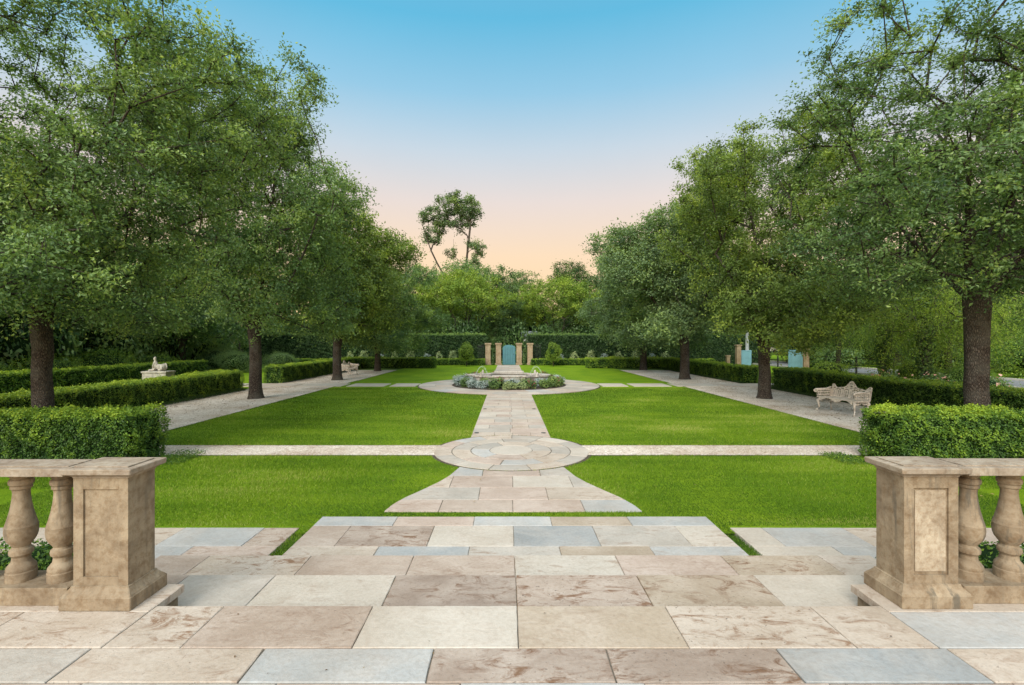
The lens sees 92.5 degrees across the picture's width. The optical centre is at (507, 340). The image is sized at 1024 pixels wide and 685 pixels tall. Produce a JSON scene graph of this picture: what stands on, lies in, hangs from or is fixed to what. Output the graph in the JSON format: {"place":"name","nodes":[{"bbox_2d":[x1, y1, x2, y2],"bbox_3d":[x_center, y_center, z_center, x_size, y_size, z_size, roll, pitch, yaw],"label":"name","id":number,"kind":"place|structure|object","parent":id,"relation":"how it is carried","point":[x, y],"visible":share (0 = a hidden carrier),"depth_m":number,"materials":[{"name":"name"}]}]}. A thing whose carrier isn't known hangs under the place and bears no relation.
{"place":"outdoors","nodes":[
{"label":"outdoors","id":0,"kind":"place"},
{"bbox_2d":[0,538,72,569],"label":"shrub","id":1,"kind":"object","parent":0,"point":[39,552],"visible":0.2,"depth_m":4.11,"materials":[{"name":"green plant"}]},
{"bbox_2d":[141,371,175,379],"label":"stone plinth","id":2,"kind":"structure","parent":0,"point":[148,374],"depth_m":19.34,"materials":[{"name":"beige stone"}]},
{"bbox_2d":[240,368,265,385],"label":"lawn","id":3,"kind":"structure","parent":0,"point":[246,376],"depth_m":29.37,"materials":[{"name":"green plant"}]},
{"bbox_2d":[211,349,248,372],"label":"leafy shrub","id":4,"kind":"object","parent":3,"relation":"on","point":[234,361],"visible":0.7,"depth_m":32.57,"materials":[{"name":"green plant"}]},
{"bbox_2d":[262,351,297,367],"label":"leafy shrub","id":5,"kind":"object","parent":3,"relation":"on","point":[281,358],"visible":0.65,"depth_m":34.99,"materials":[{"name":"green plant"}]},
{"bbox_2d":[159,445,440,454],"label":"gravel path","id":6,"kind":"structure","parent":0,"point":[320,449],"depth_m":9.54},
{"bbox_2d":[243,383,773,386],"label":"stepping path","id":7,"kind":"structure","parent":0,"point":[417,384],"depth_m":23.57,"materials":[{"name":"stone"}]},
{"bbox_2d":[495,365,521,370],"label":"path","id":8,"kind":"structure","parent":0,"point":[508,368],"depth_m":37.52,"materials":[{"name":"stone"}]},
{"bbox_2d":[471,395,549,436],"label":"path","id":9,"kind":"structure","parent":0,"point":[520,415],"depth_m":13.32,"materials":[{"name":"stone"}]},
{"bbox_2d":[0,517,1023,558],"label":"landing paving","id":10,"kind":"structure","parent":0,"point":[483,536],"depth_m":5.22,"materials":[{"name":"stone"}]},
{"bbox_2d":[0,0,1023,331],"label":"sky","id":11,"kind":"structure","parent":0,"point":[563,119],"materials":[{"name":"blue"}]},
{"bbox_2d":[0,344,1023,555],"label":"ground","id":12,"kind":"structure","parent":0,"point":[294,542],"depth_m":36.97,"materials":[{"name":"green plant"}]},
{"bbox_2d":[0,303,90,370],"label":"woodland shrub","id":13,"kind":"object","parent":12,"relation":"on","point":[12,348],"visible":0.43,"depth_m":22.69,"materials":[{"name":"green plant"}]},
{"bbox_2d":[3,352,88,370],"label":"leafy shrub","id":14,"kind":"object","parent":12,"relation":"on","point":[59,363],"visible":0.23,"depth_m":22.57,"materials":[{"name":"green plant"}]},
{"bbox_2d":[1,158,168,357],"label":"background tree","id":15,"kind":"object","parent":12,"relation":"on","point":[73,324],"visible":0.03,"depth_m":25.40,"materials":[{"name":"green plant"}]},
{"bbox_2d":[0,359,207,396],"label":"clipped hedge","id":16,"kind":"object","parent":12,"relation":"on","point":[13,381],"visible":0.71,"depth_m":22.45,"materials":[{"name":"green plant"}]},
{"bbox_2d":[68,345,145,366],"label":"leafy shrub","id":17,"kind":"object","parent":12,"relation":"on","point":[102,358],"visible":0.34,"depth_m":25.53,"materials":[{"name":"green plant"}]},
{"bbox_2d":[66,317,163,364],"bbox_3d":[-23.456,0.251,28.610,5.184,3.984,4.759,0,0,16],"label":"woodland shrub","id":18,"kind":"object","parent":12,"relation":"on","point":[92,342],"visible":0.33,"depth_m":27.56,"materials":[{"name":"green plant"}]},
{"bbox_2d":[0,369,244,409],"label":"clipped hedge","id":19,"kind":"object","parent":12,"relation":"on","point":[133,392],"visible":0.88,"depth_m":15.32,"materials":[{"name":"green plant"}]},
{"bbox_2d":[129,352,182,363],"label":"leafy shrub","id":20,"kind":"object","parent":12,"relation":"on","point":[149,358],"visible":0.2,"depth_m":28.68,"materials":[{"name":"green plant"}]},
{"bbox_2d":[127,306,209,360],"bbox_3d":[-23.489,-0.379,33.396,5.114,5.339,4.840,0,0,37],"label":"woodland shrub","id":21,"kind":"object","parent":12,"relation":"on","point":[171,349],"visible":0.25,"depth_m":32.36,"materials":[{"name":"green plant"}]},
{"bbox_2d":[82,237,261,360],"bbox_3d":[-22.012,-2.441,32.871,11.122,9.183,10.125,0,0,-30],"label":"background tree","id":22,"kind":"object","parent":12,"relation":"on","point":[214,338],"visible":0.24,"depth_m":32.81,"materials":[{"name":"green plant"}]},
{"bbox_2d":[156,448,205,464],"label":"ground cover","id":23,"kind":"object","parent":12,"relation":"on","point":[181,454],"visible":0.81,"depth_m":8.80,"materials":[{"name":"green plant"}]},
{"bbox_2d":[186,318,238,368],"bbox_3d":[-23.561,-0.135,38.036,5.847,4.905,4.982,0,0,24],"label":"woodland shrub","id":24,"kind":"object","parent":12,"relation":"on","point":[194,352],"visible":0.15,"depth_m":36.84,"materials":[{"name":"green plant"}]},
{"bbox_2d":[194,343,246,370],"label":"leafy shrub","id":25,"kind":"object","parent":12,"relation":"on","point":[211,354],"visible":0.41,"depth_m":34.27,"materials":[{"name":"green plant"}]},
{"bbox_2d":[182,229,295,351],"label":"background tree","id":26,"kind":"object","parent":12,"relation":"on","point":[247,307],"visible":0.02,"depth_m":43.58,"materials":[{"name":"green plant"}]},
{"bbox_2d":[158,370,394,429],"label":"gravel walk","id":27,"kind":"structure","parent":12,"relation":"on","point":[195,413],"depth_m":17.12,"materials":[{"name":"beige gravel"}]},
{"bbox_2d":[0,0,324,408],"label":"oak tree","id":28,"kind":"object","parent":27,"relation":"on","point":[28,237],"visible":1,"depth_m":9.29,"materials":[{"name":"green plant"}]},
{"bbox_2d":[143,387,246,407],"bbox_3d":[-11.349,2.053,15.101,0.333,0.166,12.237,0,0,0],"label":"ground cover","id":29,"kind":"object","parent":27,"relation":"on","point":[207,395],"visible":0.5,"depth_m":18.12,"materials":[{"name":"green plant"}]},
{"bbox_2d":[68,25,381,398],"bbox_3d":[-9.483,-4.017,18.149,9.724,12.275,8.489,0,0,-23],"label":"oak tree","id":30,"kind":"object","parent":27,"relation":"on","point":[299,271],"visible":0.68,"depth_m":17.51,"materials":[{"name":"green plant"}]},
{"bbox_2d":[265,185,426,379],"bbox_3d":[-9.497,-2.792,26.772,9.829,9.825,9.875,0,0,0],"label":"oak tree","id":31,"kind":"object","parent":27,"relation":"on","point":[380,282],"visible":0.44,"depth_m":25.77,"materials":[{"name":"green plant"}]},
{"bbox_2d":[299,263,452,370],"bbox_3d":[-8.947,-1.891,34.161,10.094,8.023,8.800,0,0,-4],"label":"oak tree","id":32,"kind":"object","parent":27,"relation":"on","point":[400,343],"visible":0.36,"depth_m":34.44,"materials":[{"name":"green plant"}]},
{"bbox_2d":[262,356,360,382],"bbox_3d":[-11.774,1.623,31.240,1.179,1.014,13.514,0,0,0],"label":"clipped hedge","id":33,"kind":"object","parent":12,"relation":"on","point":[278,373],"visible":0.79,"depth_m":26.98,"materials":[{"name":"green plant"}]},
{"bbox_2d":[236,332,487,363],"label":"tall hedge","id":34,"kind":"object","parent":12,"relation":"on","point":[445,344],"visible":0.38,"depth_m":45.08,"materials":[{"name":"green plant"}]},
{"bbox_2d":[293,357,485,364],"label":"clipped hedge","id":35,"kind":"object","parent":12,"relation":"on","point":[454,361],"visible":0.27,"depth_m":42.69,"materials":[{"name":"green plant"}]},
{"bbox_2d":[359,356,436,367],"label":"clipped hedge","id":36,"kind":"object","parent":12,"relation":"on","point":[408,362],"visible":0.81,"depth_m":38.08,"materials":[{"name":"green plant"}]},
{"bbox_2d":[46,610,804,684],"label":"terrace base","id":37,"kind":"object","parent":12,"relation":"on","point":[518,648],"visible":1,"depth_m":2.58,"materials":[{"name":"grey stone"}]},
{"bbox_2d":[0,584,1023,684],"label":"terrace","id":38,"kind":"structure","parent":37,"relation":"on","point":[153,639],"depth_m":2.69,"materials":[{"name":"stone"}]},
{"bbox_2d":[0,457,166,610],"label":"balustrade","id":39,"kind":"object","parent":38,"relation":"on","point":[102,520],"visible":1,"depth_m":3.10,"materials":[{"name":"stone"}]},
{"bbox_2d":[864,456,1023,608],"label":"balustrade","id":40,"kind":"object","parent":38,"relation":"on","point":[928,518],"visible":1,"depth_m":3.13,"materials":[{"name":"stone"}]},
{"bbox_2d":[401,259,453,332],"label":"background tree","id":41,"kind":"object","parent":12,"relation":"on","point":[408,269],"visible":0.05,"depth_m":57.08,"materials":[{"name":"green plant"}]},
{"bbox_2d":[416,189,487,271],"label":"tall tree","id":42,"kind":"object","parent":12,"relation":"on","point":[467,217],"visible":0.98,"depth_m":79.23,"materials":[{"name":"green plant"}]},
{"bbox_2d":[458,342,474,365],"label":"round bush","id":43,"kind":"object","parent":12,"relation":"on","point":[466,351],"visible":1,"depth_m":40.68,"materials":[{"name":"green plant"}]},
{"bbox_2d":[442,315,491,342],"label":"woodland shrub","id":44,"kind":"object","parent":12,"relation":"on","point":[463,328],"visible":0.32,"depth_m":48.09,"materials":[{"name":"green plant"}]},
{"bbox_2d":[410,267,524,332],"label":"spreading tree","id":45,"kind":"object","parent":12,"relation":"on","point":[448,286],"visible":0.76,"depth_m":48.29,"materials":[{"name":"green plant"}]},
{"bbox_2d":[428,257,527,336],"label":"background tree","id":46,"kind":"object","parent":12,"relation":"on","point":[465,266],"visible":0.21,"depth_m":64.43,"materials":[{"name":"green plant"}]},
{"bbox_2d":[482,298,525,351],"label":"dark tree","id":47,"kind":"object","parent":12,"relation":"on","point":[513,311],"visible":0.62,"depth_m":48.42,"materials":[{"name":"green plant"}]},
{"bbox_2d":[419,380,598,394],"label":"fountain walk","id":48,"kind":"structure","parent":12,"relation":"on","point":[571,386],"depth_m":21.06,"materials":[{"name":"stone"}]},
{"bbox_2d":[452,384,565,389],"bbox_3d":[0.070,2.070,23.500,5.400,0.001,5.400,0,0,0],"label":"flower bed","id":49,"kind":"object","parent":48,"relation":"on","point":[537,387],"visible":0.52,"depth_m":21.35,"materials":[{"name":"plant"}]},
{"bbox_2d":[468,366,549,387],"bbox_3d":[0.070,1.643,23.500,3.442,0.854,3.858,0,0,-37],"label":"fountain","id":50,"kind":"object","parent":49,"relation":"on","point":[507,375],"visible":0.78,"depth_m":22.81,"materials":[{"name":"stone"}]},
{"bbox_2d":[503,345,514,364],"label":"garden door","id":51,"kind":"structure","parent":12,"relation":"on","point":[508,354],"depth_m":43.56,"materials":[{"name":"teal paint"}]},
{"bbox_2d":[503,345,514,364],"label":"door leaf","id":52,"kind":"structure","parent":51,"relation":"in","point":[508,350],"depth_m":43.56,"materials":[{"name":"teal paint"}]},
{"bbox_2d":[488,311,530,362],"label":"woodland shrub","id":53,"kind":"object","parent":12,"relation":"on","point":[515,336],"visible":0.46,"depth_m":48.49,"materials":[{"name":"green plant"}]},
{"bbox_2d":[434,435,587,470],"bbox_3d":[0.071,2.127,9.469,2.942,0.046,2.943,0,0,0],"label":"medallion","id":54,"kind":"object","parent":12,"relation":"on","point":[512,450],"visible":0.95,"depth_m":9.25,"materials":[{"name":"stone"}]},
{"bbox_2d":[432,435,590,470],"bbox_3d":[0.070,2.116,9.470,3.076,0.001,3.076,0,0,0],"label":"soil edge","id":55,"kind":"object","parent":12,"relation":"on","point":[437,459],"visible":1,"depth_m":8.53,"materials":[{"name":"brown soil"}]},
{"bbox_2d":[487,269,540,342],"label":"background tree","id":56,"kind":"object","parent":12,"relation":"on","point":[510,287],"visible":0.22,"depth_m":68.45,"materials":[{"name":"green plant"}]},
{"bbox_2d":[524,322,569,346],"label":"woodland shrub","id":57,"kind":"object","parent":12,"relation":"on","point":[545,329],"visible":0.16,"depth_m":47.93,"materials":[{"name":"green plant"}]},
{"bbox_2d":[545,342,562,365],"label":"round bush","id":58,"kind":"object","parent":12,"relation":"on","point":[553,351],"visible":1,"depth_m":40.72,"materials":[{"name":"green plant"}]},
{"bbox_2d":[510,273,606,332],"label":"spreading tree","id":59,"kind":"object","parent":12,"relation":"on","point":[550,294],"visible":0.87,"depth_m":49.37,"materials":[{"name":"green plant"}]},
{"bbox_2d":[547,258,601,332],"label":"background tree","id":60,"kind":"object","parent":12,"relation":"on","point":[576,269],"visible":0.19,"depth_m":61.76,"materials":[{"name":"green plant"}]},
{"bbox_2d":[563,320,609,334],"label":"woodland shrub","id":61,"kind":"object","parent":12,"relation":"on","point":[579,328],"visible":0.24,"depth_m":48.98,"materials":[{"name":"green plant"}]},
{"bbox_2d":[578,275,616,331],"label":"background tree","id":62,"kind":"object","parent":12,"relation":"on","point":[598,285],"visible":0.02,"depth_m":58.66,"materials":[{"name":"green plant"}]},
{"bbox_2d":[530,357,714,364],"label":"clipped hedge","id":63,"kind":"object","parent":12,"relation":"on","point":[562,361],"visible":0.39,"depth_m":42.69,"materials":[{"name":"green plant"}]},
{"bbox_2d":[584,355,661,367],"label":"clipped hedge","id":64,"kind":"object","parent":12,"relation":"on","point":[616,362],"visible":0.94,"depth_m":38.10,"materials":[{"name":"green plant"}]},
{"bbox_2d":[525,332,771,363],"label":"tall hedge","id":65,"kind":"object","parent":12,"relation":"on","point":[581,344],"visible":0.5,"depth_m":45.09,"materials":[{"name":"green plant"}]},
{"bbox_2d":[571,250,731,369],"bbox_3d":[9.551,-2.440,35.373,10.005,9.121,11.476,0,0,-25],"label":"oak tree","id":66,"kind":"object","parent":12,"relation":"on","point":[606,309],"visible":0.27,"depth_m":34.60,"materials":[{"name":"green plant"}]},
{"bbox_2d":[622,370,893,431],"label":"gravel walk","id":67,"kind":"structure","parent":12,"relation":"on","point":[795,402],"depth_m":17.12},
{"bbox_2d":[582,183,777,379],"bbox_3d":[9.875,-3.016,26.857,10.815,10.271,10.765,0,0,-42],"label":"oak tree","id":68,"kind":"object","parent":67,"relation":"on","point":[659,294],"visible":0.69,"depth_m":25.94,"materials":[{"name":"green plant"}]},
{"bbox_2d":[648,93,919,398],"bbox_3d":[9.752,-3.344,17.775,8.844,10.928,9.512,0,0,21],"label":"oak tree","id":69,"kind":"object","parent":67,"relation":"on","point":[757,305],"visible":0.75,"depth_m":16.54,"materials":[{"name":"green plant"}]},
{"bbox_2d":[813,381,872,416],"bbox_3d":[9.844,1.649,14.401,0.715,0.936,1.410,0,0,-12],"label":"garden bench","id":70,"kind":"object","parent":67,"relation":"on","point":[834,396],"visible":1,"depth_m":14.44,"materials":[{"name":"paint"}]},
{"bbox_2d":[746,0,1023,408],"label":"oak tree","id":71,"kind":"object","parent":67,"relation":"on","point":[993,127],"visible":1,"depth_m":9.61,"materials":[{"name":"green plant"}]},
{"bbox_2d":[816,345,866,367],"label":"garden shrub","id":72,"kind":"object","parent":12,"relation":"on","point":[845,361],"visible":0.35,"depth_m":37.76,"materials":[{"name":"green plant"}]},
{"bbox_2d":[815,451,869,463],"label":"ground cover","id":73,"kind":"object","parent":12,"relation":"on","point":[840,455],"visible":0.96,"depth_m":8.70,"materials":[{"name":"green plant"}]},
{"bbox_2d":[771,385,916,411],"bbox_3d":[11.710,2.042,15.497,0.332,0.187,13.040,0,0,0],"label":"ground cover","id":74,"kind":"object","parent":12,"relation":"on","point":[795,391],"visible":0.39,"depth_m":19.37,"materials":[{"name":"green plant"}]},
{"bbox_2d":[384,467,640,511],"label":"path","id":75,"kind":"structure","parent":0,"point":[524,491],"depth_m":6.68,"materials":[{"name":"stone"}]},
{"bbox_2d":[581,445,866,454],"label":"gravel path","id":76,"kind":"structure","parent":0,"point":[705,450],"depth_m":9.54,"materials":[{"name":"beige gravel"}]},
{"bbox_2d":[757,366,866,382],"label":"lawn","id":77,"kind":"structure","parent":0,"point":[771,367],"depth_m":34.19,"materials":[{"name":"green plant"}]},
{"bbox_2d":[660,356,758,382],"bbox_3d":[12.241,1.623,31.247,1.140,1.014,13.460,0,0,0],"label":"clipped hedge","id":78,"kind":"object","parent":77,"relation":"on","point":[743,373],"visible":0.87,"depth_m":27.52,"materials":[{"name":"green plant"}]},
{"bbox_2d":[734,345,741,363],"bbox_3d":[17.415,1.200,37.000,0.400,1.840,0.400,0,0,0],"label":"gate post","id":79,"kind":"object","parent":77,"relation":"on","point":[737,354],"visible":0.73,"depth_m":36.84,"materials":[{"name":"stone"}]},
{"bbox_2d":[741,350,750,364],"bbox_3d":[18.175,1.370,37.294,1.178,1.340,0.075,0,0,-31],"label":"gate leaf","id":80,"kind":"object","parent":79,"relation":"attached to","point":[745,357],"visible":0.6,"depth_m":37.25,"materials":[{"name":"blue paint"}]},
{"bbox_2d":[800,349,808,366],"bbox_3d":[18.344,1.300,30.200,0.400,1.640,0.400,0,0,0],"label":"gate post","id":81,"kind":"object","parent":77,"relation":"on","point":[805,362],"visible":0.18,"depth_m":30.04,"materials":[{"name":"stone"}]},
{"bbox_2d":[788,350,802,367],"bbox_3d":[17.996,1.300,30.596,0.076,1.480,0.911,0,0,-29],"label":"gate leaf","id":82,"kind":"object","parent":81,"relation":"attached to","point":[795,361],"visible":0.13,"depth_m":30.59,"materials":[{"name":"blue paint"}]},
{"bbox_2d":[753,353,894,374],"bbox_3d":[22.070,1.570,40.000,0.080,1.140,24.080,0,0,0],"label":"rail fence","id":83,"kind":"object","parent":77,"relation":"on","point":[855,365],"visible":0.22,"depth_m":31.17,"materials":[{"name":"metal"}]},
{"bbox_2d":[811,360,850,372],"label":"garden shrub","id":84,"kind":"object","parent":77,"relation":"on","point":[827,365],"visible":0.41,"depth_m":27.44,"materials":[{"name":"green plant"}]},
{"bbox_2d":[784,301,899,372],"bbox_3d":[20.699,0.019,30.515,6.605,6.351,7.958,0,0,36],"label":"weeping tree","id":85,"kind":"object","parent":77,"relation":"on","point":[838,352],"visible":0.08,"depth_m":29.93,"materials":[{"name":"green plant"}]},
{"bbox_2d":[873,306,893,376],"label":"ivy clad tree","id":86,"kind":"object","parent":77,"relation":"on","point":[886,364],"visible":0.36,"depth_m":21.86,"materials":[{"name":"green plant"}]},
{"bbox_2d":[771,366,1023,412],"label":"clipped hedge","id":87,"kind":"object","parent":77,"relation":"on","point":[899,391],"visible":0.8,"depth_m":15.17,"materials":[{"name":"green plant"}]},
{"bbox_2d":[887,359,942,378],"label":"garden shrub","id":88,"kind":"object","parent":77,"relation":"on","point":[901,374],"visible":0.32,"depth_m":24.34,"materials":[{"name":"green plant"}]},
{"bbox_2d":[912,282,939,379],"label":"ivy clad tree","id":89,"kind":"object","parent":77,"relation":"on","point":[922,366],"visible":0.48,"depth_m":19.87,"materials":[{"name":"green plant"}]},
{"bbox_2d":[835,268,1023,378],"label":"weeping tree","id":90,"kind":"object","parent":77,"relation":"on","point":[955,304],"visible":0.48,"depth_m":19.55,"materials":[{"name":"green plant"}]},
{"bbox_2d":[840,269,1023,385],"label":"weeping tree","id":91,"kind":"object","parent":77,"relation":"on","point":[999,323],"visible":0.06,"depth_m":22.08,"materials":[{"name":"green plant"}]},
{"bbox_2d":[912,372,957,381],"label":"rose bush","id":92,"kind":"object","parent":77,"relation":"on","point":[941,378],"visible":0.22,"depth_m":17.92,"materials":[{"name":"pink plant"}]},
{"bbox_2d":[930,362,1011,382],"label":"garden shrub","id":93,"kind":"object","parent":77,"relation":"on","point":[959,372],"visible":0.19,"depth_m":18.50,"materials":[{"name":"green plant"}]},
{"bbox_2d":[770,361,1023,386],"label":"road","id":94,"kind":"structure","parent":0,"point":[1016,383],"depth_m":34.09,"materials":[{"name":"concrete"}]},
{"bbox_2d":[770,352,1023,378],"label":"lawn","id":95,"kind":"structure","parent":0,"point":[780,359],"depth_m":40.85,"materials":[{"name":"green plant"}]},
{"bbox_2d":[779,257,907,364],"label":"background tree","id":96,"kind":"object","parent":95,"relation":"on","point":[856,280],"visible":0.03,"depth_m":41.37,"materials":[{"name":"green plant"}]},
{"bbox_2d":[846,325,910,364],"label":"woodland shrub","id":97,"kind":"object","parent":95,"relation":"on","point":[872,355],"visible":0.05,"depth_m":43.28,"materials":[{"name":"green plant"}]},
{"bbox_2d":[814,140,976,365],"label":"background tree","id":98,"kind":"object","parent":95,"relation":"on","point":[902,241],"visible":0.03,"depth_m":40.51,"materials":[{"name":"green plant"}]},
{"bbox_2d":[892,335,998,369],"bbox_3d":[31.693,0.403,35.726,5.898,3.665,6.457,0,0,-38],"label":"garden shrub","id":99,"kind":"object","parent":95,"relation":"on","point":[940,365],"visible":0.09,"depth_m":34.72,"materials":[{"name":"green plant"}]},
{"bbox_2d":[893,208,1023,368],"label":"background tree","id":100,"kind":"object","parent":95,"relation":"on","point":[1017,234],"visible":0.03,"depth_m":35.73,"materials":[{"name":"green plant"}]},
{"bbox_2d":[990,334,1023,378],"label":"garden shrub","id":101,"kind":"object","parent":95,"relation":"on","point":[1020,364],"visible":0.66,"depth_m":28.05,"materials":[{"name":"green plant"}]},
{"bbox_2d":[990,325,1023,373],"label":"garden shrub","id":102,"kind":"object","parent":95,"relation":"on","point":[997,364],"visible":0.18,"depth_m":32.22,"materials":[{"name":"green plant"}]},
{"bbox_2d":[958,540,1023,567],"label":"shrub","id":103,"kind":"object","parent":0,"point":[990,552],"visible":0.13,"depth_m":4.13,"materials":[{"name":"green plant"}]},
{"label":"step base","id":104,"kind":"structure","parent":0,"visible":0},
{"bbox_2d":[155,555,875,606],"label":"steps","id":105,"kind":"structure","parent":104,"relation":"on","point":[537,580],"depth_m":3.73,"materials":[{"name":"stone"}]},
{"label":"side bed","id":106,"kind":"structure","parent":0,"visible":0},
{"bbox_2d":[0,401,170,458],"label":"clipped hedge","id":107,"kind":"object","parent":106,"relation":"on","point":[71,432],"visible":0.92,"depth_m":8.19,"materials":[{"name":"green plant"}]},
{"label":"side bed","id":108,"kind":"structure","parent":0,"visible":0},
{"bbox_2d":[856,400,1023,457],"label":"clipped hedge","id":109,"kind":"object","parent":108,"relation":"on","point":[966,431],"visible":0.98,"depth_m":8.19,"materials":[{"name":"green plant"}]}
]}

